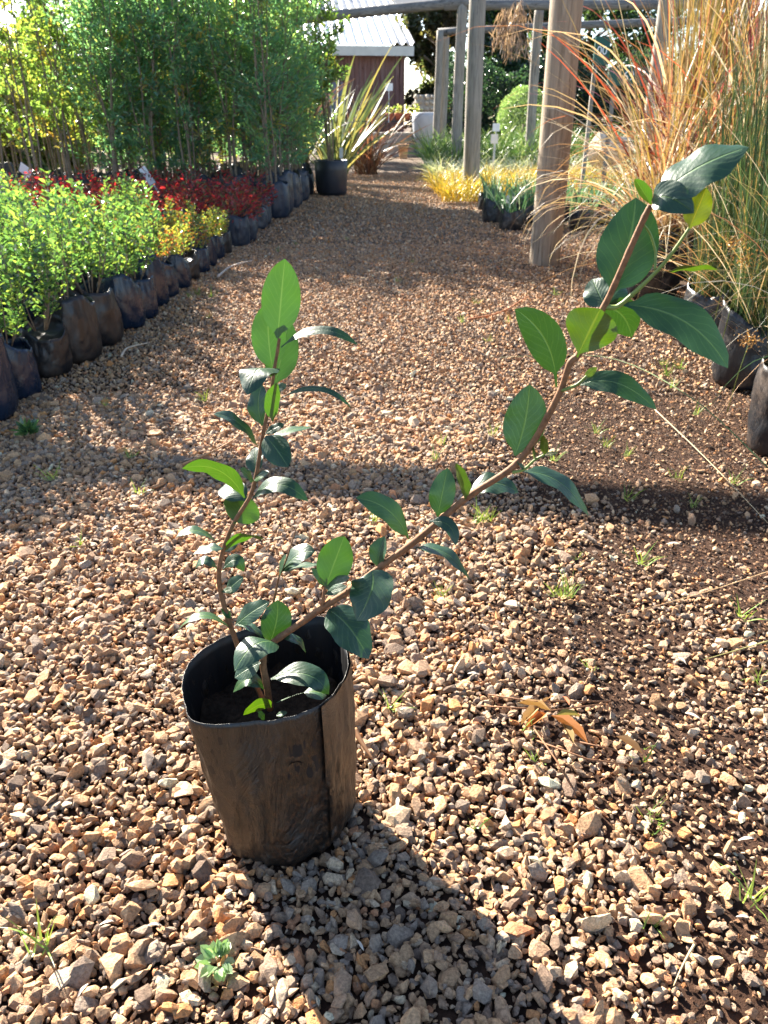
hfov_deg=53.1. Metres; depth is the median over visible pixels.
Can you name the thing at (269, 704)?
potted plant
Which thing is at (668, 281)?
tall grass
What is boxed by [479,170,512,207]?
iris clump
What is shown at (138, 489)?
grass tuft
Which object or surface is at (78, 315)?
box shrub
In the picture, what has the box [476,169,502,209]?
iris clump
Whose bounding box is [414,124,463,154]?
green lily
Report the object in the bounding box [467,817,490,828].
grass tuft
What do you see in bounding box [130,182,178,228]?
red shrub
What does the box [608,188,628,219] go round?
iris clump
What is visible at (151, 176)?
red shrub
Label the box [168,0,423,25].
shade net
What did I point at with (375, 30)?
plank hut
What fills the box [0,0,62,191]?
open sapling
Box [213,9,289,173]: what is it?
dense sapling
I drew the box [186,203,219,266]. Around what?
golden shrub
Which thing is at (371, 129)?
flax plant
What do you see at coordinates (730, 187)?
reed clump
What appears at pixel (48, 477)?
grass tuft
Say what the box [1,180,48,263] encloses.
box shrub
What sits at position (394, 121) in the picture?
plant stand
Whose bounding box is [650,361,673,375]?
grass tuft
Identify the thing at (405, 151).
terracotta pot
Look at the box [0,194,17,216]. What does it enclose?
box shrub
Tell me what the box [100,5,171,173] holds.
dense sapling
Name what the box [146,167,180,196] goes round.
red shrub
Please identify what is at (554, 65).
pergola post
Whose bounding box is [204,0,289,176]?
dense sapling
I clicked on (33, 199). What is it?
red shrub
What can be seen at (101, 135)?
dense sapling
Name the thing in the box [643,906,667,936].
grass tuft
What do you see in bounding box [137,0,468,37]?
pergola beam
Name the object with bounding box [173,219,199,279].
golden shrub
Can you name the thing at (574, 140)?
green lily
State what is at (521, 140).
green lily
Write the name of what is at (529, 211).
iris clump
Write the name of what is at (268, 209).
red shrub
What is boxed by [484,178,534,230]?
iris clump
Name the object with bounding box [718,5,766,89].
dark tree
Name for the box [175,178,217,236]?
red shrub
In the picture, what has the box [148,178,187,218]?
red shrub
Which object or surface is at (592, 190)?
iris clump
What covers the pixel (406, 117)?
clay pot
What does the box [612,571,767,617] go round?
dry stalk
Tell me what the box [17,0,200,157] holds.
broad tree
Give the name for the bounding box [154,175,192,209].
red shrub
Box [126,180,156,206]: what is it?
red shrub
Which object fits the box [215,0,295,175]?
dense sapling
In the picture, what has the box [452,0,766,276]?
tall grass
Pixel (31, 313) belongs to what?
box shrub
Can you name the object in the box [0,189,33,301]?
box shrub
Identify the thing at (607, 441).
grass tuft
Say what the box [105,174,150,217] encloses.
red shrub
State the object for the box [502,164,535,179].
yellow grass
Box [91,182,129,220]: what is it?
red shrub
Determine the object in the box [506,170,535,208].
iris clump
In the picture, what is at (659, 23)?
pergola post
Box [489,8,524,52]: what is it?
dry plume
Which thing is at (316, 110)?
flax plant
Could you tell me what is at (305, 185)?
dense sapling
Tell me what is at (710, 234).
reed clump
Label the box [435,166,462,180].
yellow grass
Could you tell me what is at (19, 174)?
open sapling
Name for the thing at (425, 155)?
green lily
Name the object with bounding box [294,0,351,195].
tree in tub
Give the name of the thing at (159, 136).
dense sapling
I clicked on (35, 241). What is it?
box shrub
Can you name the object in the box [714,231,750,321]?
seed cluster
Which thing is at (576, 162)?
pale lily
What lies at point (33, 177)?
red shrub
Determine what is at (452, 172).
yellow grass
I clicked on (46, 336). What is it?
box shrub
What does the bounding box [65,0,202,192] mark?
dense sapling
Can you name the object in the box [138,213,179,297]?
golden shrub
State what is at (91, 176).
red shrub
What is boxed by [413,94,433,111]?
stone pillar
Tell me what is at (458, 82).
pergola post
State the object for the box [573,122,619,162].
green lily
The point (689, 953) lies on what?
dry stalk
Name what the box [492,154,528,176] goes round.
pale lily
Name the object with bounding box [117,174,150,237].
box shrub
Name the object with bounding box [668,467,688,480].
grass tuft
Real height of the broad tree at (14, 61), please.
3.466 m
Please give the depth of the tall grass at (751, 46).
4.06 m
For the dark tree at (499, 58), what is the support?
on the ground at (740, 993)
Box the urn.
[412,112,433,156]
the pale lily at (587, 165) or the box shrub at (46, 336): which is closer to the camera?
the box shrub at (46, 336)
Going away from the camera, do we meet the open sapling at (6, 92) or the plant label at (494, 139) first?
the open sapling at (6, 92)
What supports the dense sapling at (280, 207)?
on the ground at (740, 993)
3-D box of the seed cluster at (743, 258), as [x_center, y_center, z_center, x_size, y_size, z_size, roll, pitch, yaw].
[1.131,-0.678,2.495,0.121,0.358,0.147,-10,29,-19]
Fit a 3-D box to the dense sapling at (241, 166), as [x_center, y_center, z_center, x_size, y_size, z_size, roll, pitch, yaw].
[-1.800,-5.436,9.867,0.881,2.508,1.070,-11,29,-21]
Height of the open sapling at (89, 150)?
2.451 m
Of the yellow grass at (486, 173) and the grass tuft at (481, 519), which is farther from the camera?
the yellow grass at (486, 173)
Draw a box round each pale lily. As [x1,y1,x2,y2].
[412,152,454,176]
[416,153,454,173]
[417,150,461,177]
[442,159,462,176]
[443,154,463,168]
[480,150,509,167]
[480,159,513,178]
[484,154,519,174]
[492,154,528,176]
[502,155,535,173]
[514,160,536,177]
[518,151,537,168]
[569,152,590,174]
[569,155,587,170]
[570,154,596,174]
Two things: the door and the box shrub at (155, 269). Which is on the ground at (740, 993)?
the box shrub at (155, 269)
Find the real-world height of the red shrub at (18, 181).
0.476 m
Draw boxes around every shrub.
[0,72,97,174]
[0,169,27,206]
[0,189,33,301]
[0,190,31,276]
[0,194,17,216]
[0,207,62,312]
[0,214,41,323]
[0,225,72,377]
[0,237,16,338]
[0,238,41,399]
[0,282,18,421]
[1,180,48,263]
[2,172,34,202]
[5,187,101,363]
[5,215,55,282]
[14,196,66,276]
[17,175,49,200]
[18,167,51,198]
[28,172,77,208]
[29,186,58,207]
[33,198,93,292]
[37,173,70,201]
[39,168,94,264]
[39,178,123,346]
[47,173,79,196]
[56,176,93,202]
[59,185,100,215]
[64,205,103,292]
[65,166,107,199]
[72,182,111,212]
[76,198,120,277]
[83,210,117,264]
[85,173,112,194]
[88,176,125,206]
[89,194,145,329]
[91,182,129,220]
[96,172,126,208]
[96,189,121,241]
[100,166,135,218]
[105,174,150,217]
[107,200,158,318]
[109,168,141,203]
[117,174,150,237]
[117,181,169,306]
[125,220,144,258]
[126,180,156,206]
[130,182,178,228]
[131,166,174,208]
[134,213,160,255]
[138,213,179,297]
[145,200,163,223]
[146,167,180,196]
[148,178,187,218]
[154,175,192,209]
[155,210,179,252]
[157,211,175,256]
[160,223,190,288]
[162,170,203,211]
[162,173,216,236]
[164,197,196,252]
[168,164,209,209]
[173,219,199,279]
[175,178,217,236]
[175,200,200,236]
[181,216,210,272]
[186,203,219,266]
[193,178,235,228]
[201,208,227,258]
[202,173,240,210]
[205,166,243,206]
[205,177,259,246]
[211,207,232,254]
[218,181,263,240]
[219,178,262,232]
[233,173,273,228]
[237,166,277,223]
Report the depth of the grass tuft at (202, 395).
2.70 m
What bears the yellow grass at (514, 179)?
on the ground at (740, 993)
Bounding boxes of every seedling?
[10,415,41,435]
[195,939,234,981]
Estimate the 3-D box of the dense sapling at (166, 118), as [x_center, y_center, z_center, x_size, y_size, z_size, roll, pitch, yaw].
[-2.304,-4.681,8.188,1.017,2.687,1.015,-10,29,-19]
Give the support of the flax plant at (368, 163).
on the ground at (740, 993)
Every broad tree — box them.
[0,38,104,142]
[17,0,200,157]
[194,0,344,153]
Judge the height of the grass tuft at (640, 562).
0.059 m
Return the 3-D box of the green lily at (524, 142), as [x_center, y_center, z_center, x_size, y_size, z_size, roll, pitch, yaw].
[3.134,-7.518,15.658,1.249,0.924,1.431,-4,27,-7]
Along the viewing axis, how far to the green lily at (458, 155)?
14.85 m
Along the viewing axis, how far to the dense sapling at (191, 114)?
9.27 m
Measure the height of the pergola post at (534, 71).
2.820 m
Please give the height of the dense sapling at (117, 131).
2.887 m
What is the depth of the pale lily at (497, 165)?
12.90 m
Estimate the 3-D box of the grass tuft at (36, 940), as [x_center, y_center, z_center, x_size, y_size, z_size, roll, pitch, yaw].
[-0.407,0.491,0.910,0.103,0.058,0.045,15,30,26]
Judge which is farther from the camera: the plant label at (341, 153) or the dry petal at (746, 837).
the plant label at (341, 153)
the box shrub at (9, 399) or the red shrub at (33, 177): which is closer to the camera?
the box shrub at (9, 399)
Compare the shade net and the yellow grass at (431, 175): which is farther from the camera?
the shade net
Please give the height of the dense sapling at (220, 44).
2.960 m
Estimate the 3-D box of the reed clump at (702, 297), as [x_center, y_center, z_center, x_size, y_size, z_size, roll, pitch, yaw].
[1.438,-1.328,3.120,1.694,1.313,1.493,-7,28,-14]
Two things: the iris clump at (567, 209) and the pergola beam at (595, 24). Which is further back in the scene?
the pergola beam at (595, 24)
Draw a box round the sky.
[0,0,766,124]
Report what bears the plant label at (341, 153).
in the tree in tub at (330, 177)
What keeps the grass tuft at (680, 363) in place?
on the ground at (740, 993)
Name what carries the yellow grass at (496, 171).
on the ground at (740, 993)
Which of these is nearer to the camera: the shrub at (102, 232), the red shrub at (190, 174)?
the shrub at (102, 232)
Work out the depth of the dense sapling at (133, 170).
8.14 m
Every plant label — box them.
[19,162,31,181]
[139,166,156,188]
[339,148,342,159]
[385,83,392,121]
[491,134,497,169]
[493,123,499,161]
[505,196,514,210]
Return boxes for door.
[318,82,343,140]
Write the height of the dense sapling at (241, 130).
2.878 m
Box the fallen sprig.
[481,694,642,786]
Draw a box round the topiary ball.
[495,85,542,144]
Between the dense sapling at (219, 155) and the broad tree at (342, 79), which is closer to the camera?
the dense sapling at (219, 155)
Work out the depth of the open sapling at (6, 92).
7.74 m
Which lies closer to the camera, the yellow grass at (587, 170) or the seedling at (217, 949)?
the seedling at (217, 949)
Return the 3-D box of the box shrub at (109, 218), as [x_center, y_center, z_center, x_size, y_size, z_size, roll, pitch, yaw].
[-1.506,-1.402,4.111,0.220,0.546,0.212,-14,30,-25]
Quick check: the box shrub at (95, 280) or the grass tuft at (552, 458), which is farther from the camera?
the box shrub at (95, 280)
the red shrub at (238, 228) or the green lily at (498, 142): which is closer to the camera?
the red shrub at (238, 228)
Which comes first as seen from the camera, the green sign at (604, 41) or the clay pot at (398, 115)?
the green sign at (604, 41)
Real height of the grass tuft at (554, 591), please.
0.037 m
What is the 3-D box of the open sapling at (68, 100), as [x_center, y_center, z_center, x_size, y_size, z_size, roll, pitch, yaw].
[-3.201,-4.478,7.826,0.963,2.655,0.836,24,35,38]
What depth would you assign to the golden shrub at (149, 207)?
5.67 m
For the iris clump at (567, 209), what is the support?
on the ground at (740, 993)
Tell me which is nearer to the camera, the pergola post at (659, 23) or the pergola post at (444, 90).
the pergola post at (659, 23)
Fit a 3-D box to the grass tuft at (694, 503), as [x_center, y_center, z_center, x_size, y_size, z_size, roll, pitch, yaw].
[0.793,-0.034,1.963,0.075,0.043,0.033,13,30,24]
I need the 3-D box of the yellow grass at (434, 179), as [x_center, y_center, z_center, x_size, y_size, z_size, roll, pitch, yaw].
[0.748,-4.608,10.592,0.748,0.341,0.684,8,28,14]
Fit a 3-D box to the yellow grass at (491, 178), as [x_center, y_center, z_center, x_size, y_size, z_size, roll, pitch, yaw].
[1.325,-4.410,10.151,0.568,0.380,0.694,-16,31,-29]
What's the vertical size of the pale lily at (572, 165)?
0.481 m
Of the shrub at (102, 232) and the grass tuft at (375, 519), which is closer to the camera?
the grass tuft at (375, 519)
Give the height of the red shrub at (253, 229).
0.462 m
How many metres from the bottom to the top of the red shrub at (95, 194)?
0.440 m
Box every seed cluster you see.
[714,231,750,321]
[723,246,767,336]
[726,327,763,413]
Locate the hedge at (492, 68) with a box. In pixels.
[446,47,730,148]
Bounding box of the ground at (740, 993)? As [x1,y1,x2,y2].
[0,125,767,1023]
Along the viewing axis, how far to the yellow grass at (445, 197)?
9.12 m
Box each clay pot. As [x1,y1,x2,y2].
[384,105,394,120]
[394,104,401,120]
[402,105,411,120]
[410,104,421,114]
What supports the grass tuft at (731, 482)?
on the ground at (740, 993)
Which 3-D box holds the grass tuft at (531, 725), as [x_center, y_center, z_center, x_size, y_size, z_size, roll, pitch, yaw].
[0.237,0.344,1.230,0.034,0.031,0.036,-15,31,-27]
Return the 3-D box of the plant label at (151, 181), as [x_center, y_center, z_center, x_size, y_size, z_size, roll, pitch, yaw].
[-2.072,-2.940,7.044,0.070,0.460,0.008,-21,30,26]
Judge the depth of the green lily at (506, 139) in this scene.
16.72 m
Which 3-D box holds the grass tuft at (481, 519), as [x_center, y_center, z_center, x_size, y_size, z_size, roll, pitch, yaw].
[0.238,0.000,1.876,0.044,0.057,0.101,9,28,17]
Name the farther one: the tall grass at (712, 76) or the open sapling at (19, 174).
the open sapling at (19, 174)
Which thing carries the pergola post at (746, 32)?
on the ground at (740, 993)
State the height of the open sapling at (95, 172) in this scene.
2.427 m
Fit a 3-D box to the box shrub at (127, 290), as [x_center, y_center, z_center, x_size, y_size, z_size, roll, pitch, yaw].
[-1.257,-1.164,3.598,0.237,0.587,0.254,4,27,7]
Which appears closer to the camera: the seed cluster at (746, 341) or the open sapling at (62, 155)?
the seed cluster at (746, 341)
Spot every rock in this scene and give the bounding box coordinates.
[587,131,629,167]
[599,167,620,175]
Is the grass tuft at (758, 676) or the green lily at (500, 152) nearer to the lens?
the grass tuft at (758, 676)
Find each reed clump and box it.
[505,0,767,390]
[538,0,767,349]
[568,6,767,456]
[605,71,764,319]
[650,72,767,357]
[656,18,767,301]
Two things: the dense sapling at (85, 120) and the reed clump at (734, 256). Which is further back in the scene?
the dense sapling at (85, 120)
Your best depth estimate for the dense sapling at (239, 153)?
10.59 m
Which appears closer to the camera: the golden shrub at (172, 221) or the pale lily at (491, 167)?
the golden shrub at (172, 221)
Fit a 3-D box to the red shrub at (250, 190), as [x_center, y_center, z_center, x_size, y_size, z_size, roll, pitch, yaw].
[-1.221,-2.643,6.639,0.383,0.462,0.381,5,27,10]
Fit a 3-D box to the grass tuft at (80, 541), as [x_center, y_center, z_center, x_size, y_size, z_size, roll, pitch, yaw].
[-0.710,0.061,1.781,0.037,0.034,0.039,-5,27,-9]
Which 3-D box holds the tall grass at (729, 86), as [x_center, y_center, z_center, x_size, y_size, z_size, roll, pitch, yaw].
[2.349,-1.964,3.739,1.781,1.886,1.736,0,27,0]
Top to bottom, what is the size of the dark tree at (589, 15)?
6.394 m
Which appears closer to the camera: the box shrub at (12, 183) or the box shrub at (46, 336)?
the box shrub at (46, 336)
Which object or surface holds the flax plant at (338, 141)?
on the ground at (740, 993)
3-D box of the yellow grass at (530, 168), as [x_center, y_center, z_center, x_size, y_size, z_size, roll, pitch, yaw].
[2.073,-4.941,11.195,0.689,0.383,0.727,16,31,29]
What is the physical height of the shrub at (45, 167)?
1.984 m
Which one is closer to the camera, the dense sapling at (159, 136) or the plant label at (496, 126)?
the dense sapling at (159, 136)
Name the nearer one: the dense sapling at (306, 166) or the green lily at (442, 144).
the dense sapling at (306, 166)
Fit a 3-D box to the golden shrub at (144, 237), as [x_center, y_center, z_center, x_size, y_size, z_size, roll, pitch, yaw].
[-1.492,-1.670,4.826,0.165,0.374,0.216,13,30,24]
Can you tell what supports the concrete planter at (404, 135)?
on the ground at (740, 993)
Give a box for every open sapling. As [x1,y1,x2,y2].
[0,0,46,181]
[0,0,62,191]
[0,0,94,182]
[0,1,38,184]
[0,15,53,187]
[0,46,14,177]
[1,0,78,179]
[9,0,99,193]
[19,0,116,195]
[21,2,77,176]
[27,1,97,175]
[36,1,133,175]
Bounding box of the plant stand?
[384,121,411,131]
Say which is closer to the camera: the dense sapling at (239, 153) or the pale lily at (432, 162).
the dense sapling at (239, 153)
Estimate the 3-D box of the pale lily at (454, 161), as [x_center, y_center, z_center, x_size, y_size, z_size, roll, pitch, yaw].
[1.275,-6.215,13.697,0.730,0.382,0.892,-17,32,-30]
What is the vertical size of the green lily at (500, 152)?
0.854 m
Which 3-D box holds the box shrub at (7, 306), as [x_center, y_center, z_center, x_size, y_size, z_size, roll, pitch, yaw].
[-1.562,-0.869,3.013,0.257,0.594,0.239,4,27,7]
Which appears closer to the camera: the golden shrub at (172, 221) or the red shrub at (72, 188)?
the golden shrub at (172, 221)
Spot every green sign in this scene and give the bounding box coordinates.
[580,36,610,187]
[600,67,648,191]
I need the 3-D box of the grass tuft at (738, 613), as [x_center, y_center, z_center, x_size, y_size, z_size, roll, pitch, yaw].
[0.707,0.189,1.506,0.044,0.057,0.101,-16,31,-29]
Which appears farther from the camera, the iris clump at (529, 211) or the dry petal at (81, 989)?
the iris clump at (529, 211)
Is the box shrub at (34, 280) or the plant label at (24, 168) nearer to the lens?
the box shrub at (34, 280)
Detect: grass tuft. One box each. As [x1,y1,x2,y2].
[1,900,56,966]
[36,467,58,480]
[71,529,82,546]
[119,445,138,457]
[131,480,147,494]
[195,388,213,401]
[369,513,379,522]
[379,690,413,711]
[430,448,443,460]
[432,580,452,596]
[467,506,498,521]
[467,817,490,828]
[469,501,491,523]
[487,423,499,435]
[523,714,540,739]
[525,750,545,765]
[540,442,566,461]
[541,582,566,596]
[554,565,585,597]
[599,437,615,446]
[623,539,667,566]
[624,486,644,500]
[633,739,659,762]
[635,794,667,830]
[643,820,668,835]
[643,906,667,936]
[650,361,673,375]
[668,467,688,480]
[673,355,683,368]
[684,494,703,507]
[718,464,752,484]
[721,859,767,920]
[730,593,766,621]
[749,666,767,684]
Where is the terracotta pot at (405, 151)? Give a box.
[398,140,408,158]
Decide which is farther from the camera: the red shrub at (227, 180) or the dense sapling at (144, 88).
the dense sapling at (144, 88)
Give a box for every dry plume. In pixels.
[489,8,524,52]
[500,0,544,66]
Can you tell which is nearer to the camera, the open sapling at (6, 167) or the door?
the open sapling at (6, 167)
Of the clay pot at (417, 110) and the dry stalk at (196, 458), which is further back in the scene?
the clay pot at (417, 110)
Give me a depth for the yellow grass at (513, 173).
10.08 m
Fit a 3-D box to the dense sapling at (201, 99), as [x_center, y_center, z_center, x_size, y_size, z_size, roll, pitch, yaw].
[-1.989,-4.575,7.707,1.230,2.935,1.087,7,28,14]
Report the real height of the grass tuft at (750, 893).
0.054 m
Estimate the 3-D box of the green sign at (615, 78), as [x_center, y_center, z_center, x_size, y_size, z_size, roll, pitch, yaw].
[2.545,-4.006,8.301,0.420,1.382,0.060,0,27,0]
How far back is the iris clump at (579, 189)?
8.40 m
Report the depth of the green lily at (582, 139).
15.71 m
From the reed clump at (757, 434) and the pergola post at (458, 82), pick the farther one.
the pergola post at (458, 82)
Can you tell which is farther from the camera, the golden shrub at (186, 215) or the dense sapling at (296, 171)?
the dense sapling at (296, 171)
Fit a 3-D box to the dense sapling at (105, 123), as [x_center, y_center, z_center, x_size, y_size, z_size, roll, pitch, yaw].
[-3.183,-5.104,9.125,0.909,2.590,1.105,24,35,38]
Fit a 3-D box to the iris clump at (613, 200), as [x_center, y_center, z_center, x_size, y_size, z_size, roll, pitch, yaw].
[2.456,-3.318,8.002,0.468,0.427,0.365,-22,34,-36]
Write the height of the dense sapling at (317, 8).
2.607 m
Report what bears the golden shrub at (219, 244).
on the ground at (740, 993)
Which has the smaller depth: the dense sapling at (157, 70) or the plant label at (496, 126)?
the dense sapling at (157, 70)
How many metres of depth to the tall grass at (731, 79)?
3.57 m
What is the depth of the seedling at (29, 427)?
2.39 m
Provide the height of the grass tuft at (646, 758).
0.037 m
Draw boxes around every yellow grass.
[416,165,449,186]
[420,168,462,193]
[421,169,453,190]
[426,171,467,197]
[431,172,473,201]
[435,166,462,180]
[439,165,461,186]
[444,168,485,197]
[447,167,490,201]
[461,163,505,182]
[474,169,520,196]
[479,166,503,190]
[481,160,516,180]
[484,162,530,181]
[485,166,526,183]
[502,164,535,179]
[502,171,532,194]
[511,160,537,178]
[570,158,601,178]
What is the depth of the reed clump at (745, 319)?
2.74 m
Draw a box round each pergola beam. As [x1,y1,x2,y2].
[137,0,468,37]
[438,13,766,35]
[444,0,740,10]
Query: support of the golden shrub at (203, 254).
on the ground at (740, 993)
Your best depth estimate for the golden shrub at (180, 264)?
4.50 m
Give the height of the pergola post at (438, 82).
2.820 m
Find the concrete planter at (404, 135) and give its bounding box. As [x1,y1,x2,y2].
[348,132,415,155]
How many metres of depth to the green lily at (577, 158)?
14.77 m
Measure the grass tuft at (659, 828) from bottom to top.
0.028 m
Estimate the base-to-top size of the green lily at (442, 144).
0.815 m
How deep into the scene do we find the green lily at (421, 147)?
16.83 m
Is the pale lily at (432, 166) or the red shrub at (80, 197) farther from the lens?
the pale lily at (432, 166)
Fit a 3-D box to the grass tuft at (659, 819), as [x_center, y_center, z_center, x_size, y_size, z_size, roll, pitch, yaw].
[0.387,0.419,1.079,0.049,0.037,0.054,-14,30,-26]
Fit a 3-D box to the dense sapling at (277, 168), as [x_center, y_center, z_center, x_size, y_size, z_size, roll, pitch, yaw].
[-1.401,-5.417,9.435,1.084,2.866,1.082,-9,28,-17]
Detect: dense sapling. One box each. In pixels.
[41,0,163,194]
[47,0,162,194]
[58,0,139,177]
[61,3,182,173]
[64,1,141,170]
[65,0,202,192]
[67,5,132,172]
[97,0,207,185]
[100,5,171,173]
[116,0,220,180]
[117,0,241,197]
[120,0,249,199]
[129,1,181,171]
[140,0,236,185]
[143,0,202,181]
[150,0,223,174]
[165,0,287,193]
[170,0,236,181]
[189,0,296,196]
[193,0,328,218]
[195,0,240,178]
[200,0,255,174]
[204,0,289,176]
[213,0,330,211]
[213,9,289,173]
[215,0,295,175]
[220,19,270,171]
[221,19,256,170]
[235,0,332,207]
[241,2,316,204]
[244,7,314,173]
[248,0,335,195]
[274,0,333,200]
[277,0,336,193]
[280,6,332,166]
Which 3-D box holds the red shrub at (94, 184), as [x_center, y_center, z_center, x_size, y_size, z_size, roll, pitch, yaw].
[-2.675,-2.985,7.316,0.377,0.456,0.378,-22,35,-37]
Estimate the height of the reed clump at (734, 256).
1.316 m
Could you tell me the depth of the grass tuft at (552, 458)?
2.22 m
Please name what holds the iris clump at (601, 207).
on the ground at (740, 993)
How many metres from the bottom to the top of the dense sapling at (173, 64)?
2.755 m
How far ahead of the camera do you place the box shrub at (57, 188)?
4.14 m
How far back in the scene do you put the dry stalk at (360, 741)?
1.20 m
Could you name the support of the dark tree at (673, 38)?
on the ground at (740, 993)
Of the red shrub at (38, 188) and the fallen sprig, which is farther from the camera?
the red shrub at (38, 188)
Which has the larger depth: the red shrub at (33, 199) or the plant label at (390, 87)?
the plant label at (390, 87)
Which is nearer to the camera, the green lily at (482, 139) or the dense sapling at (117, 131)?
the dense sapling at (117, 131)
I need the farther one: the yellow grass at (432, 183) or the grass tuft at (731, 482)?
the yellow grass at (432, 183)
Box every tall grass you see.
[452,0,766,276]
[494,0,767,302]
[589,0,767,265]
[614,3,766,142]
[615,0,767,291]
[691,51,767,128]
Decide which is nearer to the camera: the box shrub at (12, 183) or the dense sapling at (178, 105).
the box shrub at (12, 183)
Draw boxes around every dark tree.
[391,10,467,135]
[448,10,548,143]
[530,10,657,140]
[605,8,729,130]
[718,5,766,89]
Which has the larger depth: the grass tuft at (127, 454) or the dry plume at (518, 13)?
the dry plume at (518, 13)
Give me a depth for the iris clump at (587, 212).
6.91 m
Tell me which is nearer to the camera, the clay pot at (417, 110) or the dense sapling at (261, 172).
the dense sapling at (261, 172)
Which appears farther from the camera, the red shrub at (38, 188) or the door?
the door
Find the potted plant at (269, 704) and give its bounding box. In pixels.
[177,144,748,866]
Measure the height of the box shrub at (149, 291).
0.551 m
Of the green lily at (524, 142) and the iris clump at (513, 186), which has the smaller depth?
the iris clump at (513, 186)
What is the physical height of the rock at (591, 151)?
0.499 m
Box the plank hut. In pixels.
[240,14,414,148]
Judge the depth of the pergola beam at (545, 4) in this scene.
13.77 m
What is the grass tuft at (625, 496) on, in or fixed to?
on the ground at (740, 993)
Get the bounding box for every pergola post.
[433,30,443,144]
[440,36,448,142]
[451,4,467,157]
[463,0,485,197]
[524,10,543,169]
[529,0,583,266]
[635,0,672,177]
[728,0,757,108]
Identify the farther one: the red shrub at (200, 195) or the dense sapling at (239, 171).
the dense sapling at (239, 171)
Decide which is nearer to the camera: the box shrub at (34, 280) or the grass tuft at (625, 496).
the grass tuft at (625, 496)
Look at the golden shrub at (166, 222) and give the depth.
5.05 m
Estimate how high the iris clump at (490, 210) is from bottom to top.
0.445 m
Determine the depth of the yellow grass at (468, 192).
9.17 m
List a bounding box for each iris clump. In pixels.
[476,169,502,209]
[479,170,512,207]
[479,174,514,222]
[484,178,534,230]
[505,173,535,223]
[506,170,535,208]
[507,171,532,203]
[533,185,573,227]
[565,176,595,222]
[567,176,589,200]
[568,179,608,230]
[574,172,618,206]
[585,176,628,223]
[597,173,622,197]
[604,172,637,208]
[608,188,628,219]
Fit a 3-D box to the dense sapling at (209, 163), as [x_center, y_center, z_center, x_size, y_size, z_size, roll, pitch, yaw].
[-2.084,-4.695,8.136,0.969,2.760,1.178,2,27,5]
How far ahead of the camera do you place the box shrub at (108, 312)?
3.32 m
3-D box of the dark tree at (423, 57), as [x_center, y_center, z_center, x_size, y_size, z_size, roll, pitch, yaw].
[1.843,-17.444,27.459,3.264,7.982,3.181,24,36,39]
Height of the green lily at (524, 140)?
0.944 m
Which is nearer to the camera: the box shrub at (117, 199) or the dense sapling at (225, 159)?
the box shrub at (117, 199)
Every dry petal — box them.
[77,984,87,997]
[739,836,753,839]
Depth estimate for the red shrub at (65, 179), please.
7.29 m
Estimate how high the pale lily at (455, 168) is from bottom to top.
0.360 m
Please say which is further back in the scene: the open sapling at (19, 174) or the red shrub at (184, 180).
the open sapling at (19, 174)
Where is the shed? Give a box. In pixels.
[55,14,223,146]
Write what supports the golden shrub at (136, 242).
on the ground at (740, 993)
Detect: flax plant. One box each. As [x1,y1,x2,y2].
[303,23,375,162]
[305,82,399,173]
[308,42,402,159]
[310,89,436,175]
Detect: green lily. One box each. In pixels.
[399,128,450,163]
[400,121,464,160]
[402,129,459,166]
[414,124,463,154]
[420,128,462,167]
[428,125,488,166]
[441,133,511,167]
[443,128,498,157]
[480,128,534,168]
[481,128,520,161]
[485,130,525,156]
[485,130,538,165]
[486,125,537,164]
[506,120,539,152]
[506,123,580,164]
[513,124,539,156]
[532,120,596,163]
[570,132,590,165]
[571,126,601,164]
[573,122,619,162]
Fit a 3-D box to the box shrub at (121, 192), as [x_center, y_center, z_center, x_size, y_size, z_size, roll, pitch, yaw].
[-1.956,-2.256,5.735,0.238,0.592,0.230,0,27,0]
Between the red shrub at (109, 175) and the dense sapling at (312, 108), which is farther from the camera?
the dense sapling at (312, 108)
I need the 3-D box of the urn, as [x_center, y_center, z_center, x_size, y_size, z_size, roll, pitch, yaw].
[1.120,-10.219,20.831,0.730,1.075,0.730,0,27,0]
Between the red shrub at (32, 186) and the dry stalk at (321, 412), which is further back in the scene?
the red shrub at (32, 186)
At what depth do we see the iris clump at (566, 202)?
6.85 m
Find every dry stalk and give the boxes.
[120,343,146,357]
[182,430,240,464]
[216,260,252,277]
[319,403,351,413]
[355,727,372,759]
[467,296,527,319]
[500,355,767,467]
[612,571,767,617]
[655,409,767,522]
[673,944,695,985]
[704,640,767,659]
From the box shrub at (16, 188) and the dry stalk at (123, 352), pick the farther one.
the box shrub at (16, 188)

